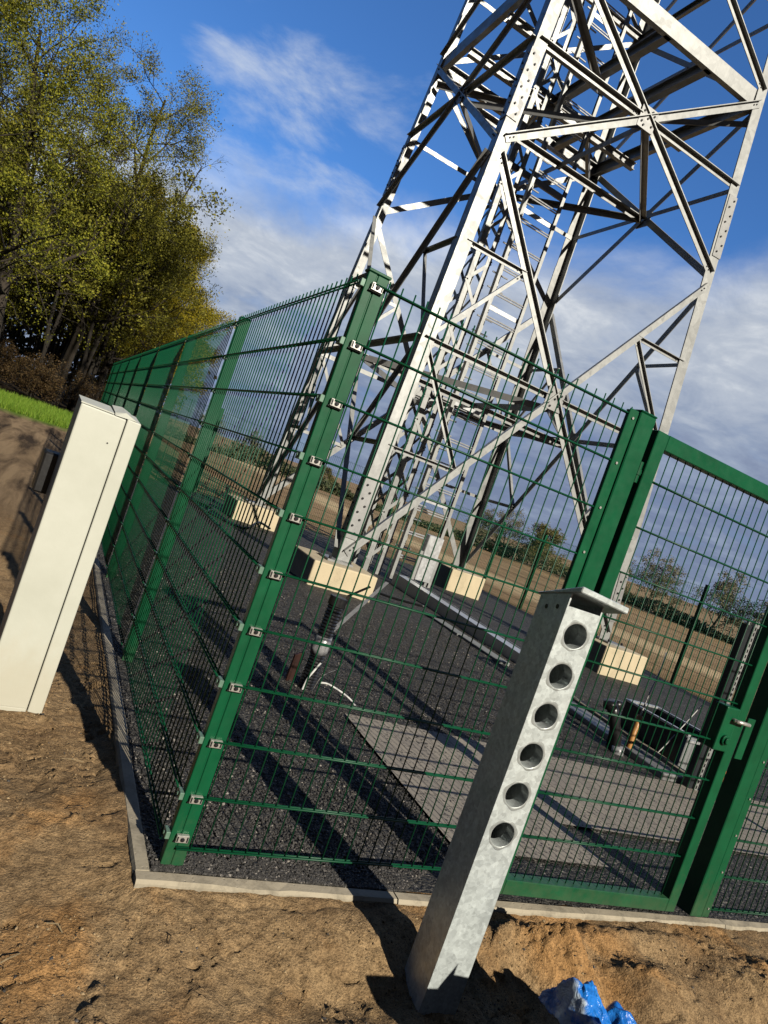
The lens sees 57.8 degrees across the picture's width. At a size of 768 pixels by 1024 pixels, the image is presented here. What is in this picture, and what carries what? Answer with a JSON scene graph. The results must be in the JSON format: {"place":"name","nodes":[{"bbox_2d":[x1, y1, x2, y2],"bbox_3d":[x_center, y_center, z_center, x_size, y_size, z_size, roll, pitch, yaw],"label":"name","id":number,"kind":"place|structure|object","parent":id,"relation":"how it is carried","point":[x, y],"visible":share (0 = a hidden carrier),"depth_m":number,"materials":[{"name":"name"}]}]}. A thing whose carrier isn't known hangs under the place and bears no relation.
{"place":"outdoors","nodes":[
{"label":"outdoors","id":0,"kind":"place"},
{"bbox_2d":[0,389,73,427],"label":"grass","id":1,"kind":"structure","parent":0,"point":[39,410],"depth_m":21.55,"materials":[{"name":"plant"}]},
{"bbox_2d":[0,357,767,1023],"bbox_3d":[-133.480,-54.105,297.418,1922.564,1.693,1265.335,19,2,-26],"label":"ground","id":2,"kind":"structure","parent":0,"point":[50,871],"depth_m":2.43,"materials":[{"name":"soil"}]},
{"bbox_2d":[0,49,18,138],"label":"slim tree","id":3,"kind":"object","parent":2,"relation":"on","point":[2,78],"visible":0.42,"depth_m":24.97,"materials":[{"name":"green plant"}]},
{"bbox_2d":[0,334,24,385],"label":"bush","id":4,"kind":"object","parent":2,"relation":"on","point":[5,353],"visible":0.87,"depth_m":30.90,"materials":[{"name":"brown plant"}]},
{"bbox_2d":[0,1,29,235],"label":"oak tree","id":5,"kind":"object","parent":2,"relation":"on","point":[3,129],"visible":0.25,"depth_m":22.87,"materials":[{"name":"green plant"}]},
{"bbox_2d":[0,345,33,378],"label":"bush","id":6,"kind":"object","parent":2,"relation":"on","point":[13,360],"visible":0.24,"depth_m":32.47,"materials":[{"name":"brown plant"}]},
{"bbox_2d":[1,222,32,333],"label":"slim tree","id":7,"kind":"object","parent":2,"relation":"on","point":[12,315],"visible":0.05,"depth_m":34.09,"materials":[{"name":"green plant"}]},
{"bbox_2d":[0,107,49,312],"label":"oak tree","id":8,"kind":"object","parent":2,"relation":"on","point":[6,215],"visible":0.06,"depth_m":31.48,"materials":[{"name":"green plant"}]},
{"bbox_2d":[3,260,49,375],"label":"slim tree","id":9,"kind":"object","parent":2,"relation":"on","point":[14,335],"visible":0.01,"depth_m":44.61,"materials":[{"name":"green plant"}]},
{"bbox_2d":[11,235,42,326],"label":"slim tree","id":10,"kind":"object","parent":2,"relation":"on","point":[25,305],"visible":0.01,"depth_m":41.57,"materials":[{"name":"green plant"}]},
{"bbox_2d":[0,280,58,377],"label":"slim tree","id":11,"kind":"object","parent":2,"relation":"on","point":[18,335],"visible":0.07,"depth_m":40.90,"materials":[{"name":"green plant"}]},
{"bbox_2d":[0,100,60,283],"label":"slim tree","id":12,"kind":"object","parent":2,"relation":"on","point":[19,162],"visible":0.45,"depth_m":24.78,"materials":[{"name":"green plant"}]},
{"bbox_2d":[6,354,64,403],"bbox_3d":[-14.180,-5.393,28.384,2.619,1.973,2.177,21,2,37],"label":"bush","id":13,"kind":"object","parent":2,"relation":"on","point":[48,390],"visible":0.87,"depth_m":28.11,"materials":[{"name":"brown plant"}]},
{"bbox_2d":[0,120,72,300],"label":"slim tree","id":14,"kind":"object","parent":2,"relation":"on","point":[32,202],"visible":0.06,"depth_m":31.12,"materials":[{"name":"green plant"}]},
{"bbox_2d":[8,292,67,384],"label":"slim tree","id":15,"kind":"object","parent":2,"relation":"on","point":[34,331],"visible":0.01,"depth_m":44.53,"materials":[{"name":"green plant"}]},
{"bbox_2d":[0,201,90,337],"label":"slim tree","id":16,"kind":"object","parent":2,"relation":"on","point":[8,315],"visible":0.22,"depth_m":29.77,"materials":[{"name":"green plant"}]},
{"bbox_2d":[0,5,99,343],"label":"oak tree","id":17,"kind":"object","parent":2,"relation":"on","point":[13,141],"visible":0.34,"depth_m":27.15,"materials":[{"name":"green plant"}]},
{"bbox_2d":[18,290,81,384],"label":"slim tree","id":18,"kind":"object","parent":2,"relation":"on","point":[41,348],"visible":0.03,"depth_m":44.88,"materials":[{"name":"green plant"}]},
{"bbox_2d":[0,0,101,187],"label":"oak tree","id":19,"kind":"object","parent":2,"relation":"on","point":[54,67],"visible":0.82,"depth_m":21.98,"materials":[{"name":"green plant"}]},
{"bbox_2d":[7,201,97,387],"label":"slim tree","id":20,"kind":"object","parent":2,"relation":"on","point":[37,338],"visible":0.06,"depth_m":35.45,"materials":[{"name":"green plant"}]},
{"bbox_2d":[11,350,98,405],"bbox_3d":[-13.629,-5.379,28.764,3.123,2.352,2.596,19,2,-12],"label":"bush","id":21,"kind":"object","parent":2,"relation":"on","point":[64,387],"visible":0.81,"depth_m":28.47,"materials":[{"name":"brown plant"}]},
{"bbox_2d":[25,169,84,392],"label":"slim tree","id":22,"kind":"object","parent":2,"relation":"on","point":[53,323],"visible":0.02,"depth_m":36.84,"materials":[{"name":"green plant"}]},
{"bbox_2d":[12,182,100,390],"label":"slim tree","id":23,"kind":"object","parent":2,"relation":"on","point":[52,349],"visible":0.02,"depth_m":39.27,"materials":[{"name":"green plant"}]},
{"bbox_2d":[35,286,78,365],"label":"slim tree","id":24,"kind":"object","parent":2,"relation":"on","point":[58,343],"visible":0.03,"depth_m":39.10,"materials":[{"name":"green plant"}]},
{"bbox_2d":[0,152,128,322],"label":"slim tree","id":25,"kind":"object","parent":2,"relation":"on","point":[55,251],"visible":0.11,"depth_m":32.35,"materials":[{"name":"green plant"}]},
{"bbox_2d":[32,298,100,353],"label":"slim tree","id":26,"kind":"object","parent":2,"relation":"on","point":[68,334],"visible":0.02,"depth_m":40.03,"materials":[{"name":"green plant"}]},
{"bbox_2d":[0,28,135,356],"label":"oak tree","id":27,"kind":"object","parent":2,"relation":"on","point":[23,81],"visible":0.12,"depth_m":32.65,"materials":[{"name":"green plant"}]},
{"bbox_2d":[8,137,130,397],"bbox_3d":[-13.561,-9.858,28.727,4.998,10.883,5.141,18,2,-43],"label":"slim tree","id":28,"kind":"object","parent":2,"relation":"on","point":[82,215],"visible":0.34,"depth_m":28.57,"materials":[{"name":"green plant"}]},
{"bbox_2d":[0,395,140,713],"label":"meter pillar","id":29,"kind":"structure","parent":2,"relation":"on","point":[77,479],"depth_m":3.06,"materials":[{"name":"beige plastic"}]},
{"bbox_2d":[16,162,127,394],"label":"slim tree","id":30,"kind":"object","parent":2,"relation":"on","point":[58,318],"visible":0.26,"depth_m":30.16,"materials":[{"name":"green plant"}]},
{"bbox_2d":[20,242,139,335],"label":"slim tree","id":31,"kind":"object","parent":2,"relation":"on","point":[32,317],"visible":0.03,"depth_m":36.60,"materials":[{"name":"green plant"}]},
{"bbox_2d":[62,374,105,407],"bbox_3d":[-13.030,-5.071,30.909,2.128,1.929,2.561,18,2,-39],"label":"bush","id":32,"kind":"object","parent":2,"relation":"on","point":[94,391],"visible":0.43,"depth_m":30.83,"materials":[{"name":"brown plant"}]},
{"bbox_2d":[42,171,126,356],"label":"slim tree","id":33,"kind":"object","parent":2,"relation":"on","point":[73,332],"visible":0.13,"depth_m":31.56,"materials":[{"name":"green plant"}]},
{"bbox_2d":[31,180,139,396],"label":"slim tree","id":34,"kind":"object","parent":2,"relation":"on","point":[63,349],"visible":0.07,"depth_m":33.83,"materials":[{"name":"green plant"}]},
{"bbox_2d":[26,181,162,392],"bbox_3d":[-14.852,-11.064,34.169,5.545,12.076,5.704,19,2,-36],"label":"slim tree","id":35,"kind":"object","parent":2,"relation":"on","point":[59,323],"visible":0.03,"depth_m":33.70,"materials":[{"name":"green plant"}]},
{"bbox_2d":[64,310,124,399],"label":"slim tree","id":36,"kind":"object","parent":2,"relation":"on","point":[76,360],"depth_m":41.96,"materials":[{"name":"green plant"}]},
{"bbox_2d":[35,196,155,362],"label":"slim tree","id":37,"kind":"object","parent":2,"relation":"on","point":[55,336],"visible":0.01,"depth_m":38.82,"materials":[{"name":"green plant"}]},
{"bbox_2d":[50,184,141,405],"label":"slim tree","id":38,"kind":"object","parent":2,"relation":"on","point":[62,291],"visible":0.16,"depth_m":31.75,"materials":[{"name":"green plant"}]},
{"bbox_2d":[40,215,154,391],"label":"slim tree","id":39,"kind":"object","parent":2,"relation":"on","point":[61,346],"visible":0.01,"depth_m":38.86,"materials":[{"name":"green plant"}]},
{"bbox_2d":[0,0,195,350],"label":"oak tree","id":40,"kind":"object","parent":2,"relation":"on","point":[6,286],"visible":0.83,"depth_m":23.86,"materials":[{"name":"green plant"}]},
{"bbox_2d":[70,345,126,396],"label":"slim tree","id":41,"kind":"object","parent":2,"relation":"on","point":[80,366],"visible":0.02,"depth_m":42.99,"materials":[{"name":"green plant"}]},
{"bbox_2d":[31,128,167,410],"bbox_3d":[-12.619,-10.340,30.317,5.684,12.378,5.847,19,2,-7],"label":"slim tree","id":42,"kind":"object","parent":2,"relation":"on","point":[85,356],"visible":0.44,"depth_m":29.79,"materials":[{"name":"green plant"}]},
{"bbox_2d":[21,164,186,387],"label":"oak tree","id":43,"kind":"object","parent":2,"relation":"on","point":[134,208],"visible":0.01,"depth_m":47.72,"materials":[{"name":"green plant"}]},
{"bbox_2d":[8,157,204,365],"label":"oak tree","id":44,"kind":"object","parent":2,"relation":"on","point":[80,352],"visible":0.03,"depth_m":41.04,"materials":[{"name":"green plant"}]},
{"bbox_2d":[0,274,216,428],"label":"woods","id":45,"kind":"object","parent":2,"relation":"on","point":[22,341],"visible":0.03,"depth_m":53.04,"materials":[{"name":"plant"}]},
{"bbox_2d":[42,185,174,395],"bbox_3d":[-14.713,-11.356,35.924,5.779,12.585,5.944,20,2,10],"label":"slim tree","id":46,"kind":"object","parent":2,"relation":"on","point":[117,266],"visible":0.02,"depth_m":35.65,"materials":[{"name":"green plant"}]},
{"bbox_2d":[82,295,141,375],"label":"slim tree","id":47,"kind":"object","parent":2,"relation":"on","point":[119,347],"visible":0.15,"depth_m":41.45,"materials":[{"name":"green plant"}]},
{"bbox_2d":[54,213,175,358],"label":"slim tree","id":48,"kind":"object","parent":2,"relation":"on","point":[97,332],"visible":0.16,"depth_m":32.70,"materials":[{"name":"green plant"}]},
{"bbox_2d":[0,16,232,404],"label":"oak tree","id":49,"kind":"object","parent":2,"relation":"on","point":[76,340],"visible":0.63,"depth_m":29.56,"materials":[{"name":"green plant"}]},
{"bbox_2d":[93,552,149,874],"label":"kerb","id":50,"kind":"structure","parent":2,"relation":"on","point":[137,852],"depth_m":3.05,"materials":[{"name":"concrete"}]},
{"bbox_2d":[68,168,209,395],"bbox_3d":[-11.932,-9.994,32.667,5.665,11.993,5.507,18,2,-41],"label":"slim tree","id":51,"kind":"object","parent":2,"relation":"on","point":[106,340],"visible":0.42,"depth_m":31.92,"materials":[{"name":"green plant"}]},
{"bbox_2d":[38,171,242,400],"bbox_3d":[-12.685,-10.475,34.294,10.396,12.325,9.355,20,2,12],"label":"oak tree","id":52,"kind":"object","parent":2,"relation":"on","point":[107,365],"visible":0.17,"depth_m":34.30,"materials":[{"name":"green plant"}]},
{"bbox_2d":[74,192,215,409],"bbox_3d":[-12.213,-9.821,33.236,5.287,11.513,5.438,20,2,9],"label":"slim tree","id":53,"kind":"object","parent":2,"relation":"on","point":[96,359],"visible":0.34,"depth_m":32.96,"materials":[{"name":"green plant"}]},
{"bbox_2d":[79,236,220,414],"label":"oak tree","id":54,"kind":"object","parent":2,"relation":"on","point":[176,328],"visible":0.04,"depth_m":44.56,"materials":[{"name":"green plant"}]},
{"bbox_2d":[78,295,222,398],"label":"oak tree","id":55,"kind":"object","parent":2,"relation":"on","point":[180,359],"visible":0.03,"depth_m":55.85,"materials":[{"name":"green plant"}]},
{"bbox_2d":[66,145,240,408],"bbox_3d":[-11.290,-10.408,31.597,6.162,13.419,6.339,20,2,-5],"label":"slim tree","id":56,"kind":"object","parent":2,"relation":"on","point":[110,314],"visible":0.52,"depth_m":31.37,"materials":[{"name":"green plant"}]},
{"bbox_2d":[193,410,225,440],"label":"hedgerow tree","id":57,"kind":"object","parent":2,"relation":"on","point":[218,429],"visible":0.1,"depth_m":71.66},
{"bbox_2d":[101,274,358,838],"bbox_3d":[-3.334,-0.911,8.742,0.086,2.342,14.258,19,2,-26],"label":"fence","id":58,"kind":"object","parent":2,"relation":"on","point":[115,393],"visible":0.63,"depth_m":3.60,"materials":[{"name":"green metal"}]},
{"bbox_2d":[222,493,278,531],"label":"footing block","id":59,"kind":"structure","parent":2,"relation":"on","point":[273,524],"depth_m":13.57,"materials":[{"name":"concrete"}]},
{"bbox_2d":[235,431,266,463],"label":"hedgerow tree","id":60,"kind":"object","parent":2,"relation":"on","point":[253,443],"visible":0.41,"depth_m":76.06,"materials":[{"name":"plant"}]},
{"bbox_2d":[140,391,506,588],"bbox_3d":[-1.586,-0.272,17.567,11.113,2.638,0.074,19,2,-26],"label":"fence","id":61,"kind":"object","parent":2,"relation":"on","point":[494,552],"visible":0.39,"depth_m":17.73,"materials":[{"name":"green metal"}]},
{"bbox_2d":[0,758,653,1023],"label":"straw litter","id":62,"kind":"object","parent":2,"relation":"on","point":[61,930],"visible":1,"depth_m":1.98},
{"bbox_2d":[320,466,334,483],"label":"hedgerow tree","id":63,"kind":"object","parent":2,"relation":"on","point":[327,471],"visible":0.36,"depth_m":83.45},
{"bbox_2d":[288,545,376,601],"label":"footing block","id":64,"kind":"structure","parent":2,"relation":"on","point":[312,566],"depth_m":8.99,"materials":[{"name":"concrete"}]},
{"bbox_2d":[243,0,767,647],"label":"lattice tower","id":65,"kind":"structure","parent":64,"relation":"on","point":[655,28],"depth_m":11.35,"materials":[{"name":"metal"}]},
{"bbox_2d":[351,0,584,574],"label":"tower leg","id":66,"kind":"object","parent":65,"relation":"attached to","point":[474,262],"visible":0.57,"depth_m":13.01,"materials":[{"name":"metal"}]},
{"bbox_2d":[393,6,596,575],"bbox_3d":[3.772,-8.677,13.228,1.450,21.100,0.126,19,2,-26],"label":"climbing rail","id":67,"kind":"object","parent":65,"relation":"attached to","point":[539,183],"visible":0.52,"depth_m":13.30,"materials":[{"name":"metal"}]},
{"bbox_2d":[387,0,632,587],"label":"cable ladder","id":68,"kind":"object","parent":65,"relation":"attached to","point":[509,243],"visible":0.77,"depth_m":12.92,"materials":[{"name":"metal"}]},
{"bbox_2d":[0,620,767,1023],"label":"soil clods","id":69,"kind":"object","parent":2,"relation":"on","point":[276,920],"visible":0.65,"depth_m":2.39,"materials":[{"name":"brown soil"}]},
{"bbox_2d":[158,267,657,872],"bbox_3d":[0.108,0.546,2.607,1.381,2.446,0.094,19,2,-26],"label":"fence","id":70,"kind":"object","parent":2,"relation":"on","point":[608,505],"visible":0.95,"depth_m":2.42,"materials":[{"name":"green metal"}]},
{"bbox_2d":[98,474,767,922],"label":"gravel yard","id":71,"kind":"structure","parent":2,"relation":"on","point":[424,882],"depth_m":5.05,"materials":[{"name":"gravel"}]},
{"bbox_2d":[192,498,270,529],"bbox_3d":[-3.114,-0.054,12.950,2.224,0.193,1.111,20,2,23],"label":"cable","id":72,"kind":"object","parent":71,"relation":"on","point":[253,525],"visible":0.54,"depth_m":12.34,"materials":[{"name":"black plastic"}]},
{"bbox_2d":[285,651,304,680],"bbox_3d":[-0.632,1.108,4.800,0.078,0.319,0.022,18,2,-42],"label":"formwork board","id":73,"kind":"object","parent":71,"relation":"on","point":[293,667],"visible":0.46,"depth_m":4.78,"materials":[{"name":"wood"}]},
{"bbox_2d":[297,594,346,690],"bbox_3d":[-0.440,0.940,4.763,0.125,0.769,0.155,20,2,18],"label":"conduit stub","id":74,"kind":"object","parent":71,"relation":"on","point":[340,604],"visible":0.81,"depth_m":4.72,"materials":[{"name":"black plastic"}]},
{"bbox_2d":[302,663,320,689],"bbox_3d":[-0.494,1.121,4.701,0.079,0.234,0.020,19,2,-26],"label":"cable","id":75,"kind":"object","parent":74,"relation":"attached to","point":[315,668],"visible":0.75,"depth_m":4.69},
{"bbox_2d":[321,682,354,705],"bbox_3d":[-0.315,1.258,4.808,0.300,0.082,0.032,20,2,9],"label":"cable","id":76,"kind":"object","parent":71,"relation":"on","point":[340,691],"visible":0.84,"depth_m":4.81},
{"bbox_2d":[334,582,388,631],"bbox_3d":[-0.261,1.033,7.611,0.044,0.396,2.564,20,2,11],"label":"earth strip","id":77,"kind":"object","parent":71,"relation":"on","point":[355,610],"visible":0.5,"depth_m":7.49,"materials":[{"name":"grey metal"}]},
{"bbox_2d":[373,590,424,607],"bbox_3d":[-0.013,1.180,10.200,1.319,0.120,0.124,20,2,24],"label":"pipe","id":78,"kind":"object","parent":71,"relation":"on","point":[404,601],"visible":0.55,"depth_m":10.04,"materials":[{"name":"black plastic"}]},
{"bbox_2d":[410,534,443,587],"bbox_3d":[0.784,0.892,12.776,0.440,0.940,0.180,19,2,-26],"label":"cabinet","id":79,"kind":"object","parent":71,"relation":"on","point":[422,562],"visible":0.76,"depth_m":12.68,"materials":[{"name":"metal"}]},
{"bbox_2d":[391,573,520,662],"bbox_3d":[1.162,1.632,10.375,0.302,0.270,4.773,19,2,-24],"label":"cable tray","id":80,"kind":"object","parent":71,"relation":"on","point":[423,594],"visible":0.45,"depth_m":10.43,"materials":[{"name":"metal"}]},
{"bbox_2d":[426,614,509,665],"bbox_3d":[1.040,1.682,9.215,0.200,0.103,1.950,19,2,-26],"label":"edging slab","id":81,"kind":"object","parent":71,"relation":"on","point":[475,644],"depth_m":8.96,"materials":[{"name":"grey concrete"}]},
{"bbox_2d":[603,698,624,755],"bbox_3d":[2.041,1.963,6.343,0.343,0.549,0.338,20,2,-4],"label":"pipe fork","id":82,"kind":"object","parent":71,"relation":"on","point":[612,722],"visible":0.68,"depth_m":6.22,"materials":[{"name":"black plastic"}]},
{"bbox_2d":[568,696,684,783],"bbox_3d":[2.107,2.114,7.012,0.365,0.184,2.220,19,2,-26],"label":"cable duct","id":83,"kind":"object","parent":71,"relation":"on","point":[624,733],"visible":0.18,"depth_m":6.48,"materials":[{"name":"metal"}]},
{"bbox_2d":[499,430,767,911],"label":"wire gate","id":84,"kind":"structure","parent":71,"relation":"on","point":[725,725],"depth_m":3.16,"materials":[{"name":"green metal"}]},
{"bbox_2d":[626,714,642,748],"bbox_3d":[2.309,2.050,6.428,0.058,0.356,0.159,20,2,23],"label":"orange pipe","id":85,"kind":"object","parent":71,"relation":"on","point":[633,733],"visible":0.78,"depth_m":6.39,"materials":[{"name":"plastic"}]},
{"bbox_2d":[640,653,665,714],"bbox_3d":[2.612,1.680,6.734,0.027,0.640,0.616,20,2,26],"label":"wire","id":86,"kind":"object","parent":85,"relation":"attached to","point":[651,688],"visible":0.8,"depth_m":6.62,"materials":[{"name":"grey metal"}]},
{"bbox_2d":[620,698,713,776],"bbox_3d":[2.736,2.234,6.782,0.484,0.450,0.806,19,2,-26],"label":"cable trough","id":87,"kind":"object","parent":71,"relation":"on","point":[658,730],"visible":0.35,"depth_m":6.66,"materials":[{"name":"paint"}]},
{"bbox_2d":[657,705,701,752],"bbox_3d":[2.727,2.033,6.450,0.268,0.604,0.016,20,2,-4],"label":"wire","id":88,"kind":"object","parent":71,"relation":"on","point":[680,728],"visible":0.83,"depth_m":6.45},
{"bbox_2d":[681,620,759,790],"bbox_3d":[2.964,1.705,6.041,0.610,1.600,0.128,19,2,-30],"label":"strut frame","id":89,"kind":"object","parent":71,"relation":"on","point":[722,682],"visible":0.32,"depth_m":5.95,"materials":[{"name":"metal"}]},
{"bbox_2d":[136,414,734,644],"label":"hedgerow","id":90,"kind":"object","parent":2,"relation":"on","point":[322,487],"visible":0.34,"depth_m":79.92,"materials":[{"name":"green plant"}]},
{"bbox_2d":[133,871,767,931],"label":"kerb","id":91,"kind":"structure","parent":2,"relation":"on","point":[198,883],"depth_m":2.62,"materials":[{"name":"concrete"}]},
{"bbox_2d":[432,563,485,599],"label":"footing block","id":92,"kind":"structure","parent":2,"relation":"on","point":[453,578],"depth_m":15.67,"materials":[{"name":"concrete"}]},
{"bbox_2d":[463,503,496,541],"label":"hedgerow tree","id":93,"kind":"object","parent":2,"relation":"on","point":[489,515],"visible":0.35,"depth_m":85.78,"materials":[{"name":"plant"}]},
{"bbox_2d":[477,508,531,555],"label":"hedgerow tree","id":94,"kind":"object","parent":2,"relation":"on","point":[510,523],"visible":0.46,"depth_m":84.63,"materials":[{"name":"plant"}]},
{"bbox_2d":[405,587,628,1014],"bbox_3d":[0.365,1.068,2.284,0.186,1.754,0.235,19,2,-18],"label":"perforated post","id":95,"kind":"object","parent":2,"relation":"on","point":[551,659],"visible":1,"depth_m":2.23,"materials":[{"name":"metal"}]},
{"bbox_2d":[511,521,569,572],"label":"hedgerow tree","id":96,"kind":"object","parent":2,"relation":"on","point":[548,532],"visible":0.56,"depth_m":81.56,"materials":[{"name":"plant"}]},
{"bbox_2d":[585,638,646,684],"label":"footing block","id":97,"kind":"structure","parent":2,"relation":"on","point":[616,660],"depth_m":11.04,"materials":[{"name":"concrete"}]},
{"bbox_2d":[482,523,766,703],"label":"fence","id":98,"kind":"object","parent":2,"relation":"on","point":[533,570],"visible":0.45,"depth_m":14.56,"materials":[{"name":"green metal"}]},
{"bbox_2d":[623,568,636,598],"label":"hedgerow tree","id":99,"kind":"object","parent":2,"relation":"on","point":[626,587],"visible":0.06,"depth_m":79.27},
{"bbox_2d":[628,545,692,616],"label":"hedgerow tree","id":100,"kind":"object","parent":2,"relation":"on","point":[664,577],"visible":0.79,"depth_m":73.39,"materials":[{"name":"plant"}]},
{"bbox_2d":[677,662,767,917],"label":"fence","id":101,"kind":"object","parent":2,"relation":"on","point":[723,827],"visible":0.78,"depth_m":3.51,"materials":[{"name":"green metal"}]},
{"bbox_2d":[691,569,758,637],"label":"hedgerow tree","id":102,"kind":"object","parent":2,"relation":"on","point":[727,587],"visible":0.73,"depth_m":71.40,"materials":[{"name":"plant"}]},
{"bbox_2d":[733,598,767,629],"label":"hedgerow tree","id":103,"kind":"object","parent":2,"relation":"on","point":[757,613],"visible":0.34,"depth_m":69.77,"materials":[{"name":"plant"}]},
{"bbox_2d":[0,0,767,622],"label":"sky","id":104,"kind":"structure","parent":0,"point":[321,99],"materials":[{"name":"blue"}]},
{"bbox_2d":[345,713,767,866],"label":"path","id":105,"kind":"structure","parent":0,"point":[383,739],"depth_m":4.46,"materials":[{"name":"concrete"}]},
{"bbox_3d":[0.720,1.569,1.807,0.670,0.575,0.590,19,2,-26],"label":"timber crate","id":106,"kind":"object","parent":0,"visible":0},
{"bbox_2d":[538,977,636,1023],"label":"plastic sheet","id":107,"kind":"object","parent":106,"relation":"on","point":[572,1000],"visible":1,"depth_m":2.03,"materials":[{"name":"plastic"}]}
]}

